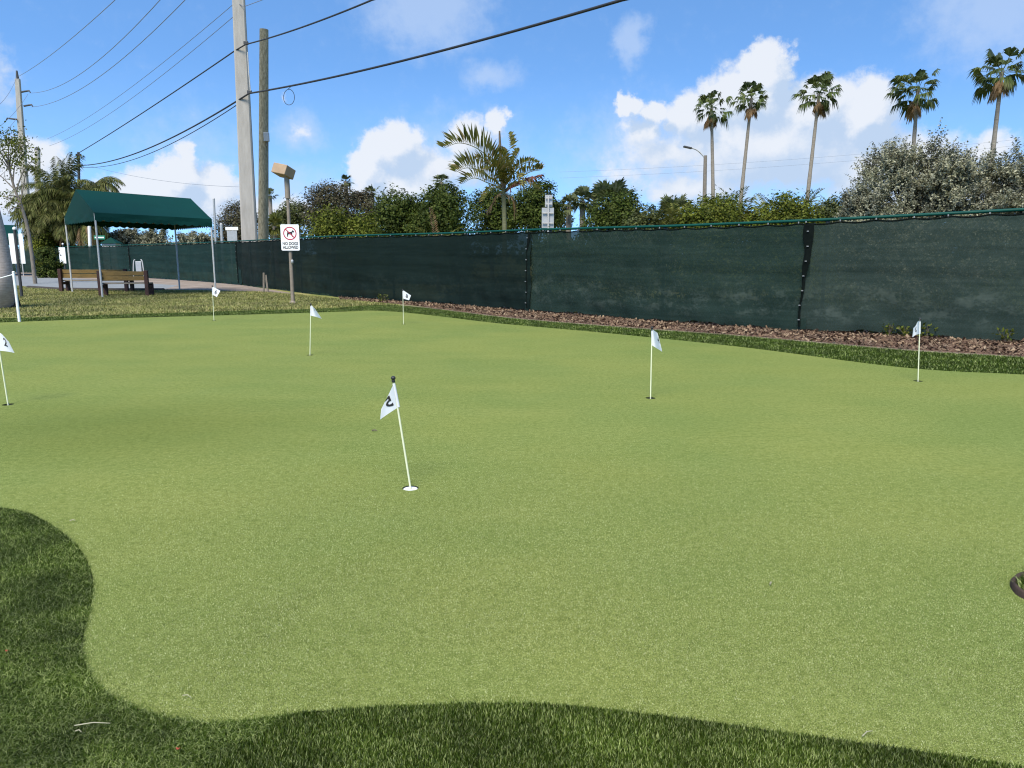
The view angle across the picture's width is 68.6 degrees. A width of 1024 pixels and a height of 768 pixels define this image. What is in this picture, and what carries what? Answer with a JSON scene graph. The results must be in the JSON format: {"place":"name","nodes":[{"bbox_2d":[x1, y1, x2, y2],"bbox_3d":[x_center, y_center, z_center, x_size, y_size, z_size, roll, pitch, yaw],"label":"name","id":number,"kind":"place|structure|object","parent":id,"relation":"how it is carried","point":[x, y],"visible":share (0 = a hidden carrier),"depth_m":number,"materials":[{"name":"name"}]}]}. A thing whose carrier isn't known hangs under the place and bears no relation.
{"place":"outdoors","nodes":[
{"label":"outdoors","id":0,"kind":"place"},
{"bbox_2d":[15,276,177,288],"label":"path","id":1,"kind":"structure","parent":0,"point":[43,282],"depth_m":38.58,"materials":[{"name":"concrete"}]},
{"bbox_2d":[0,120,45,283],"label":"thin tree","id":2,"kind":"object","parent":1,"relation":"on","point":[16,146],"visible":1,"depth_m":38.63,"materials":[{"name":"green plant"}]},
{"bbox_2d":[0,286,397,317],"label":"lawn grass","id":3,"kind":"structure","parent":0,"point":[270,300],"depth_m":23.99,"materials":[{"name":"green plant"}]},
{"bbox_2d":[269,187,277,240],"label":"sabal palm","id":4,"kind":"object","parent":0,"point":[271,191],"visible":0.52,"depth_m":64.19,"materials":[{"name":"green plant"}]},
{"bbox_2d":[0,273,1021,766],"bbox_3d":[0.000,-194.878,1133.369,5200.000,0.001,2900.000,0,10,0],"label":"ground","id":5,"kind":"structure","parent":0,"point":[286,291],"depth_m":22.47,"materials":[{"name":"green plant"}]},
{"bbox_2d":[0,211,20,307],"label":"palm tree","id":6,"kind":"object","parent":5,"relation":"on","point":[7,297],"visible":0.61,"depth_m":21.16,"materials":[{"name":"grey plant"}]},
{"bbox_2d":[4,225,23,275],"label":"canopy tent","id":7,"kind":"object","parent":5,"relation":"on","point":[8,229],"visible":0.16,"depth_m":54.47,"materials":[{"name":"green fabric"}]},
{"bbox_2d":[8,227,25,296],"bbox_3d":[-18.033,-4.425,27.370,0.520,2.572,0.160,0,10,0],"label":"notice post","id":8,"kind":"object","parent":5,"relation":"on","point":[13,245],"visible":0.87,"depth_m":27.32,"materials":[{"name":"metal"}]},
{"bbox_2d":[6,70,32,246],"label":"utility pole","id":9,"kind":"object","parent":5,"relation":"on","point":[19,111],"visible":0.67,"depth_m":95.42,"materials":[{"name":"concrete"}]},
{"bbox_2d":[18,0,114,76],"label":"overhead cable","id":10,"kind":"object","parent":9,"relation":"attached to","point":[72,37],"visible":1,"depth_m":60.90,"materials":[{"name":"black rubber"}]},
{"bbox_2d":[36,0,159,92],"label":"overhead cable","id":11,"kind":"object","parent":9,"relation":"attached to","point":[109,50],"visible":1,"depth_m":56.75,"materials":[{"name":"black rubber"}]},
{"bbox_2d":[35,0,184,106],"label":"overhead cable","id":12,"kind":"object","parent":9,"relation":"attached to","point":[121,59],"visible":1,"depth_m":58.98,"materials":[{"name":"black rubber"}]},
{"bbox_2d":[34,147,40,191],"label":"utility pole","id":13,"kind":"object","parent":5,"relation":"on","point":[37,151],"visible":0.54,"depth_m":91.48,"materials":[{"name":"concrete"}]},
{"bbox_2d":[32,219,60,270],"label":"shrub","id":14,"kind":"object","parent":5,"relation":"on","point":[42,242],"visible":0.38,"depth_m":58.92,"materials":[{"name":"green plant"}]},
{"bbox_2d":[34,246,66,277],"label":"shrub","id":15,"kind":"object","parent":5,"relation":"on","point":[52,265],"visible":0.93,"depth_m":49.05,"materials":[{"name":"green plant"}]},
{"bbox_2d":[6,152,112,250],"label":"date palm","id":16,"kind":"object","parent":5,"relation":"on","point":[47,203],"visible":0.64,"depth_m":59.13,"materials":[{"name":"green plant"}]},
{"bbox_2d":[58,243,65,268],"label":"notice post","id":17,"kind":"object","parent":5,"relation":"on","point":[62,257],"visible":0.81,"depth_m":52.10,"materials":[{"name":"metal"}]},
{"bbox_2d":[75,152,80,187],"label":"utility pole","id":18,"kind":"object","parent":5,"relation":"on","point":[78,173],"visible":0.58,"depth_m":72.46,"materials":[{"name":"metal"}]},
{"bbox_2d":[84,105,235,167],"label":"overhead cable","id":19,"kind":"object","parent":18,"relation":"attached to","point":[171,143],"visible":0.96,"depth_m":46.98,"materials":[{"name":"black rubber"}]},
{"bbox_2d":[26,286,164,290],"bbox_3d":[-18.799,-4.162,32.911,7.920,0.156,1.196,3,10,19],"label":"timber border","id":20,"kind":"object","parent":5,"relation":"on","point":[52,288],"visible":0.46,"depth_m":32.27,"materials":[{"name":"brown wood"}]},
{"bbox_2d":[57,269,134,291],"bbox_3d":[-17.245,-4.300,31.129,2.750,0.960,0.660,-1,10,-3],"label":"wooden bench","id":21,"kind":"object","parent":5,"relation":"on","point":[61,276],"visible":0.66,"depth_m":30.87,"materials":[{"name":"brown wood"}]},
{"bbox_2d":[88,226,104,245],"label":"street sign","id":22,"kind":"object","parent":5,"relation":"on","point":[90,237],"visible":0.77,"depth_m":57.77,"materials":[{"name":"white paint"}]},
{"bbox_2d":[78,176,125,245],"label":"date palm","id":23,"kind":"object","parent":5,"relation":"on","point":[105,184],"visible":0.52,"depth_m":63.08,"materials":[{"name":"green plant"}]},
{"bbox_2d":[101,237,122,246],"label":"kiosk","id":24,"kind":"object","parent":5,"relation":"on","point":[110,241],"visible":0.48,"depth_m":58.62,"materials":[{"name":"metal"}]},
{"bbox_2d":[102,229,121,241],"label":"silver buttonwood","id":25,"kind":"object","parent":5,"relation":"on","point":[115,235],"visible":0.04,"depth_m":63.99,"materials":[{"name":"green plant"}]},
{"bbox_2d":[96,270,153,295],"bbox_3d":[-14.411,-3.756,27.993,1.750,0.960,0.660,-2,10,-9],"label":"wooden bench","id":26,"kind":"object","parent":5,"relation":"on","point":[124,276],"visible":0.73,"depth_m":27.78,"materials":[{"name":"brown wood"}]},
{"bbox_2d":[9,241,241,284],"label":"chain link fence","id":27,"kind":"object","parent":5,"relation":"on","point":[195,261],"visible":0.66,"depth_m":46.26,"materials":[{"name":"fabric"}]},
{"bbox_2d":[112,227,148,245],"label":"silver buttonwood","id":28,"kind":"object","parent":5,"relation":"on","point":[129,237],"visible":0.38,"depth_m":63.90,"materials":[{"name":"green plant"}]},
{"bbox_2d":[64,189,215,296],"bbox_3d":[-14.670,-5.502,29.470,4.156,3.976,5.115,-8,13,-38],"label":"canopy tent","id":29,"kind":"object","parent":5,"relation":"on","point":[95,209],"visible":0.99,"depth_m":28.24,"materials":[{"name":"green fabric"}]},
{"bbox_2d":[15,272,288,293],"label":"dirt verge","id":30,"kind":"structure","parent":5,"relation":"on","point":[192,285],"depth_m":37.34,"materials":[{"name":"grey concrete"}]},
{"bbox_2d":[133,259,143,270],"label":"folding frame","id":31,"kind":"object","parent":30,"relation":"on","point":[138,266],"visible":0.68,"depth_m":44.40,"materials":[{"name":"metal"}]},
{"bbox_2d":[263,273,268,291],"bbox_3d":[-10.198,-4.188,31.009,0.247,0.822,0.091,-4,11,-23],"label":"wooden stake","id":32,"kind":"object","parent":30,"relation":"on","point":[265,279],"visible":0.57,"depth_m":30.98,"materials":[{"name":"grey wood"}]},
{"bbox_2d":[135,228,174,245],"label":"silver buttonwood","id":33,"kind":"object","parent":5,"relation":"on","point":[154,237],"visible":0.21,"depth_m":63.94,"materials":[{"name":"green plant"}]},
{"bbox_2d":[173,230,199,244],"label":"silver buttonwood","id":34,"kind":"object","parent":5,"relation":"on","point":[182,237],"visible":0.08,"depth_m":64.52,"materials":[{"name":"green plant"}]},
{"bbox_2d":[187,231,218,243],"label":"silver buttonwood","id":35,"kind":"object","parent":5,"relation":"on","point":[204,237],"visible":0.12,"depth_m":63.84,"materials":[{"name":"green plant"}]},
{"bbox_2d":[213,198,216,241],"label":"pole","id":36,"kind":"object","parent":5,"relation":"on","point":[214,216],"visible":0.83,"depth_m":46.89,"materials":[{"name":"metal"}]},
{"bbox_2d":[225,227,237,242],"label":"road sign","id":37,"kind":"object","parent":5,"relation":"on","point":[231,235],"visible":0.73,"depth_m":50.92,"materials":[{"name":"metal"}]},
{"bbox_2d":[206,199,257,242],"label":"broadleaf tree","id":38,"kind":"object","parent":5,"relation":"on","point":[232,217],"visible":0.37,"depth_m":59.79,"materials":[{"name":"green plant"}]},
{"bbox_2d":[232,0,257,241],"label":"utility pole","id":39,"kind":"object","parent":5,"relation":"on","point":[248,213],"visible":0.88,"depth_m":38.03,"materials":[{"name":"concrete"}]},
{"bbox_2d":[50,17,232,145],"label":"overhead cable","id":40,"kind":"object","parent":39,"relation":"attached to","point":[156,79],"visible":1,"depth_m":49.28,"materials":[{"name":"black rubber"}]},
{"bbox_2d":[48,0,261,138],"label":"overhead cable","id":41,"kind":"object","parent":39,"relation":"attached to","point":[168,58],"visible":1,"depth_m":46.58,"materials":[{"name":"black rubber"}]},
{"bbox_2d":[76,0,373,154],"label":"overhead cable","id":42,"kind":"object","parent":39,"relation":"attached to","point":[356,6],"visible":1,"depth_m":36.49,"materials":[{"name":"black rubber"}]},
{"bbox_2d":[83,0,627,165],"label":"overhead cable","id":43,"kind":"object","parent":39,"relation":"attached to","point":[508,32],"visible":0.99,"depth_m":25.99,"materials":[{"name":"black rubber"}]},
{"bbox_2d":[258,28,269,241],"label":"utility pole","id":44,"kind":"object","parent":5,"relation":"on","point":[263,199],"visible":0.89,"depth_m":40.15,"materials":[{"name":"brown wood"}]},
{"bbox_2d":[269,211,284,240],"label":"sabal palm","id":45,"kind":"object","parent":5,"relation":"on","point":[274,219],"visible":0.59,"depth_m":48.78,"materials":[{"name":"green plant"}]},
{"bbox_2d":[271,162,295,303],"bbox_3d":[-7.055,-4.663,23.474,0.598,4.372,0.521,4,11,23],"label":"lamp post","id":46,"kind":"object","parent":5,"relation":"on","point":[286,172],"visible":0.91,"depth_m":23.20,"materials":[{"name":"brown paint"}]},
{"bbox_2d":[280,224,299,250],"bbox_3d":[-6.922,-4.570,23.393,0.565,0.800,0.011,-1,10,-4],"label":"dog sign","id":47,"kind":"object","parent":46,"relation":"attached to","point":[290,241],"visible":1,"depth_m":23.39,"materials":[{"name":"white metal"}]},
{"bbox_2d":[269,193,314,238],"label":"broadleaf tree","id":48,"kind":"object","parent":5,"relation":"on","point":[295,218],"visible":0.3,"depth_m":55.80,"materials":[{"name":"green plant"}]},
{"bbox_2d":[297,178,366,230],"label":"broadleaf tree","id":49,"kind":"object","parent":5,"relation":"on","point":[340,197],"visible":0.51,"depth_m":51.71,"materials":[{"name":"green plant"}]},
{"bbox_2d":[302,199,384,238],"bbox_3d":[-7.358,-6.249,33.526,3.854,4.184,3.901,0,10,0],"label":"shrub","id":50,"kind":"object","parent":5,"relation":"on","point":[331,224],"visible":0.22,"depth_m":32.79,"materials":[{"name":"green plant"}]},
{"bbox_2d":[340,174,354,210],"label":"sabal palm","id":51,"kind":"object","parent":5,"relation":"on","point":[346,178],"visible":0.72,"depth_m":58.04,"materials":[{"name":"green plant"}]},
{"bbox_2d":[350,188,385,224],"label":"broadleaf tree","id":52,"kind":"object","parent":5,"relation":"on","point":[364,197],"visible":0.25,"depth_m":54.24,"materials":[{"name":"green plant"}]},
{"bbox_2d":[364,183,422,236],"bbox_3d":[-6.054,-8.057,40.167,3.929,5.513,4.143,0,10,0],"label":"broadleaf tree","id":53,"kind":"object","parent":5,"relation":"on","point":[392,220],"visible":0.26,"depth_m":38.79,"materials":[{"name":"green plant"}]},
{"bbox_2d":[416,207,462,235],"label":"palm","id":54,"kind":"object","parent":5,"relation":"on","point":[434,217],"visible":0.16,"depth_m":31.07,"materials":[{"name":"green plant"}]},
{"bbox_2d":[431,174,448,187],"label":"sabal palm","id":55,"kind":"object","parent":5,"relation":"on","point":[441,177],"visible":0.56,"depth_m":50.30,"materials":[{"name":"green plant"}]},
{"bbox_2d":[400,179,482,235],"bbox_3d":[-3.727,-7.940,39.279,4.467,5.580,4.801,0,10,0],"label":"broadleaf tree","id":56,"kind":"object","parent":5,"relation":"on","point":[444,204],"visible":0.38,"depth_m":38.04,"materials":[{"name":"green plant"}]},
{"bbox_2d":[435,122,544,232],"bbox_3d":[-0.805,-6.741,29.037,4.131,6.471,3.105,0,10,0],"label":"wind torn palm","id":57,"kind":"object","parent":5,"relation":"on","point":[501,161],"visible":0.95,"depth_m":28.23,"materials":[{"name":"green plant"}]},
{"bbox_2d":[465,187,522,234],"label":"broadleaf tree","id":58,"kind":"object","parent":5,"relation":"on","point":[493,221],"visible":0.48,"depth_m":44.15,"materials":[{"name":"green plant"}]},
{"bbox_2d":[0,311,1023,765],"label":"putting green","id":59,"kind":"object","parent":5,"relation":"on","point":[142,395],"visible":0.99,"depth_m":4.82,"materials":[{"name":"green plant"}]},
{"bbox_2d":[402,486,418,490],"bbox_3d":[-0.672,0.737,4.973,0.107,0.094,0.107,0,10,0],"label":"golf hole","id":60,"kind":"object","parent":59,"relation":"in","point":[409,489],"visible":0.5,"depth_m":4.97,"materials":[{"name":"white paint"}]},
{"bbox_2d":[380,376,411,488],"bbox_3d":[-0.777,0.358,4.931,0.244,0.842,0.064,4,11,23],"label":"putting flag","id":61,"kind":"object","parent":60,"relation":"in","point":[391,403],"visible":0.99,"depth_m":4.91,"materials":[{"name":"fabric"}]},
{"bbox_2d":[1,431,1023,765],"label":"putting turf pile","id":62,"kind":"object","parent":59,"relation":"on","point":[629,635],"visible":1,"depth_m":3.27,"materials":[{"name":"green plant"}]},
{"bbox_2d":[1009,572,1023,598],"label":"edging ring","id":63,"kind":"object","parent":59,"relation":"on","point":[1017,579],"visible":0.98,"depth_m":3.46,"materials":[{"name":"brown rubber"}]},
{"bbox_2d":[507,178,567,231],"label":"broadleaf tree","id":64,"kind":"object","parent":5,"relation":"on","point":[530,205],"visible":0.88,"depth_m":42.22,"materials":[{"name":"green plant"}]},
{"bbox_2d":[542,195,553,231],"bbox_3d":[1.685,-6.728,35.393,0.571,4.270,0.135,0,10,0],"label":"road sign","id":65,"kind":"object","parent":5,"relation":"on","point":[547,216],"visible":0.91,"depth_m":35.20,"materials":[{"name":"metal"}]},
{"bbox_2d":[552,204,574,230],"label":"broadleaf tree","id":66,"kind":"object","parent":5,"relation":"on","point":[564,223],"visible":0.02,"depth_m":48.40,"materials":[{"name":"green plant"}]},
{"bbox_2d":[559,193,578,231],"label":"sabal palm","id":67,"kind":"object","parent":5,"relation":"on","point":[568,208],"visible":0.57,"depth_m":46.77,"materials":[{"name":"green plant"}]},
{"bbox_2d":[569,185,596,226],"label":"sabal palm","id":68,"kind":"object","parent":5,"relation":"on","point":[583,191],"visible":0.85,"depth_m":42.64,"materials":[{"name":"green plant"}]},
{"bbox_2d":[572,186,655,230],"bbox_3d":[5.019,-6.875,35.358,4.286,4.789,4.117,0,10,0],"label":"broadleaf tree","id":69,"kind":"object","parent":5,"relation":"on","point":[617,210],"visible":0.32,"depth_m":34.46,"materials":[{"name":"green plant"}]},
{"bbox_2d":[590,177,639,223],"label":"sabal palm","id":70,"kind":"object","parent":5,"relation":"on","point":[601,189],"visible":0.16,"depth_m":42.39,"materials":[{"name":"green plant"}]},
{"bbox_2d":[234,208,1023,340],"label":"chain link fence","id":71,"kind":"object","parent":5,"relation":"on","point":[961,277],"visible":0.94,"depth_m":16.18,"materials":[{"name":"fabric"}]},
{"bbox_2d":[619,202,670,229],"bbox_3d":[5.965,-5.907,32.427,2.788,3.884,2.486,-4,11,-22],"label":"shrub","id":72,"kind":"object","parent":5,"relation":"on","point":[644,217],"visible":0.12,"depth_m":31.96,"materials":[{"name":"green plant"}]},
{"bbox_2d":[633,195,691,229],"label":"areca palm","id":73,"kind":"object","parent":5,"relation":"on","point":[671,212],"visible":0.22,"depth_m":31.45,"materials":[{"name":"green plant"}]},
{"bbox_2d":[656,193,694,221],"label":"sabal palm","id":74,"kind":"object","parent":5,"relation":"on","point":[680,200],"visible":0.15,"depth_m":44.53,"materials":[{"name":"green plant"}]},
{"bbox_2d":[338,295,1023,355],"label":"mulch bed","id":75,"kind":"object","parent":5,"relation":"on","point":[910,341],"visible":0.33,"depth_m":14.26,"materials":[{"name":"wood"}]},
{"bbox_2d":[896,325,912,335],"bbox_3d":[7.460,-0.988,14.146,0.450,0.235,0.375,0,10,0],"label":"weed","id":76,"kind":"object","parent":75,"relation":"on","point":[903,330],"visible":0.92,"depth_m":14.14,"materials":[{"name":"green plant"}]},
{"bbox_2d":[917,322,937,336],"bbox_3d":[7.719,-1.000,13.941,0.408,0.319,0.303,3,10,17],"label":"weed","id":77,"kind":"object","parent":75,"relation":"on","point":[927,330],"visible":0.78,"depth_m":13.95,"materials":[{"name":"green plant"}]},
{"bbox_2d":[992,327,1013,341],"bbox_3d":[8.642,-0.857,13.190,0.416,0.313,0.261,5,11,26],"label":"weed","id":78,"kind":"object","parent":75,"relation":"on","point":[1007,333],"visible":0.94,"depth_m":13.15,"materials":[{"name":"green plant"}]},
{"bbox_2d":[683,146,706,204],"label":"street lamp","id":79,"kind":"object","parent":5,"relation":"on","point":[704,175],"visible":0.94,"depth_m":48.29,"materials":[{"name":"grey metal"}]},
{"bbox_2d":[666,184,752,228],"bbox_3d":[8.061,-5.831,30.399,4.004,4.355,4.017,0,10,0],"label":"hedge tree","id":80,"kind":"object","parent":5,"relation":"on","point":[700,213],"visible":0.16,"depth_m":29.69,"materials":[{"name":"green plant"}]},
{"bbox_2d":[400,304,1023,356],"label":"mulch edging","id":81,"kind":"object","parent":5,"relation":"on","point":[743,335],"visible":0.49,"depth_m":13.84,"materials":[{"name":"brown wood"}]},
{"bbox_2d":[692,90,733,197],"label":"fan palm","id":82,"kind":"object","parent":5,"relation":"on","point":[711,121],"visible":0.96,"depth_m":57.36,"materials":[{"name":"green plant"}]},
{"bbox_2d":[699,186,756,216],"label":"areca palm","id":83,"kind":"object","parent":5,"relation":"on","point":[737,194],"visible":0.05,"depth_m":35.14,"materials":[{"name":"green plant"}]},
{"bbox_2d":[727,80,769,203],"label":"fan palm","id":84,"kind":"object","parent":5,"relation":"on","point":[752,109],"visible":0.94,"depth_m":57.07,"materials":[{"name":"green plant"}]},
{"bbox_2d":[712,194,797,225],"bbox_3d":[10.484,-6.098,32.271,4.305,4.222,3.965,0,10,0],"label":"areca palm","id":85,"kind":"object","parent":5,"relation":"on","point":[747,212],"visible":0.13,"depth_m":31.66,"materials":[{"name":"green plant"}]},
{"bbox_2d":[742,188,826,225],"bbox_3d":[11.034,-5.719,30.320,4.440,4.214,4.389,0,10,0],"label":"hedge tree","id":86,"kind":"object","parent":5,"relation":"on","point":[791,211],"visible":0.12,"depth_m":29.42,"materials":[{"name":"green plant"}]},
{"bbox_2d":[747,188,826,213],"bbox_3d":[12.367,-6.636,34.526,4.461,4.511,4.367,0,10,0],"label":"areca palm","id":87,"kind":"object","parent":5,"relation":"on","point":[810,199],"visible":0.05,"depth_m":33.38,"materials":[{"name":"green plant"}]},
{"bbox_2d":[788,71,842,203],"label":"fan palm","id":88,"kind":"object","parent":5,"relation":"on","point":[823,82],"visible":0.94,"depth_m":55.19,"materials":[{"name":"green plant"}]},
{"bbox_2d":[811,191,842,223],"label":"hedge tree","id":89,"kind":"object","parent":5,"relation":"on","point":[830,210],"visible":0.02,"depth_m":29.36,"materials":[{"name":"green plant"}]},
{"bbox_2d":[830,177,905,222],"bbox_3d":[9.743,-3.827,20.699,1.962,3.702,2.029,0,10,0],"label":"silver buttonwood","id":90,"kind":"object","parent":5,"relation":"on","point":[861,201],"visible":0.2,"depth_m":20.19,"materials":[{"name":"green plant"}]},
{"bbox_2d":[885,68,939,152],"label":"fan palm","id":91,"kind":"object","parent":5,"relation":"on","point":[913,109],"visible":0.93,"depth_m":49.44,"materials":[{"name":"green plant"}]},
{"bbox_2d":[835,117,990,221],"bbox_3d":[11.547,-4.783,21.422,4.238,5.328,3.873,0,10,0],"label":"silver buttonwood","id":92,"kind":"object","parent":5,"relation":"on","point":[911,185],"visible":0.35,"depth_m":20.79,"materials":[{"name":"green plant"}]},
{"bbox_2d":[904,141,1020,218],"bbox_3d":[12.710,-4.259,20.545,3.089,4.601,3.484,-9,13,-42],"label":"silver buttonwood","id":93,"kind":"object","parent":5,"relation":"on","point":[959,195],"visible":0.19,"depth_m":19.96,"materials":[{"name":"green plant"}]},
{"bbox_2d":[967,46,1023,163],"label":"fan palm","id":94,"kind":"object","parent":5,"relation":"on","point":[997,88],"visible":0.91,"depth_m":45.49,"materials":[{"name":"green plant"}]},
{"bbox_2d":[968,137,1023,215],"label":"silver buttonwood","id":95,"kind":"object","parent":5,"relation":"on","point":[1012,174],"visible":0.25,"depth_m":19.55,"materials":[{"name":"green plant"}]},
{"bbox_2d":[0,305,1023,767],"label":"fringe turf","id":96,"kind":"structure","parent":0,"point":[536,715],"depth_m":2.55,"materials":[{"name":"green plant"}]},
{"bbox_2d":[12,271,20,321],"bbox_3d":[-11.367,-1.984,17.203,0.078,1.195,0.068,0,10,0],"label":"rope post","id":97,"kind":"object","parent":96,"relation":"on","point":[16,296],"visible":0.85,"depth_m":17.18,"materials":[{"name":"white paint"}]},
{"bbox_2d":[0,0,1023,246],"label":"sky","id":98,"kind":"structure","parent":0,"point":[610,89],"materials":[{"name":"blue"}]},
{"bbox_3d":[1.481,0.198,8.028,0.107,0.094,0.107,0,10,0],"label":"golf hole","id":99,"kind":"object","parent":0,"visible":0},
{"bbox_2d":[650,327,661,398],"bbox_3d":[1.508,-0.174,7.907,0.043,0.857,0.162,-6,11,-29],"label":"putting flag","id":100,"kind":"object","parent":99,"relation":"in","point":[655,342],"visible":0.98,"depth_m":7.89,"materials":[{"name":"fabric"}]},
{"bbox_3d":[4.953,0.011,9.158,0.107,0.094,0.107,0,10,0],"label":"golf hole","id":101,"kind":"object","parent":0,"visible":0},
{"bbox_2d":[912,318,920,381],"bbox_3d":[4.904,-0.377,9.118,0.060,0.862,0.124,-8,13,-40],"label":"putting flag","id":102,"kind":"object","parent":101,"relation":"in","point":[916,329],"visible":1,"depth_m":9.08,"materials":[{"name":"fabric"}]},
{"bbox_3d":[-3.114,-0.399,11.569,0.107,0.094,0.107,0,10,0],"label":"golf hole","id":103,"kind":"object","parent":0,"visible":0},
{"bbox_2d":[310,303,321,349],"bbox_3d":[-3.002,-0.785,11.446,0.268,0.886,0.061,7,12,36],"label":"putting flag","id":104,"kind":"object","parent":103,"relation":"in","point":[313,311],"visible":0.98,"depth_m":11.44,"materials":[{"name":"fabric"}]},
{"bbox_3d":[-5.143,0.257,7.662,0.107,0.094,0.107,0,10,0],"label":"golf hole","id":105,"kind":"object","parent":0,"visible":0},
{"bbox_2d":[0,333,13,404],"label":"putting flag","id":106,"kind":"object","parent":105,"relation":"in","point":[5,345],"visible":0.99,"depth_m":7.54,"materials":[{"name":"fabric"}]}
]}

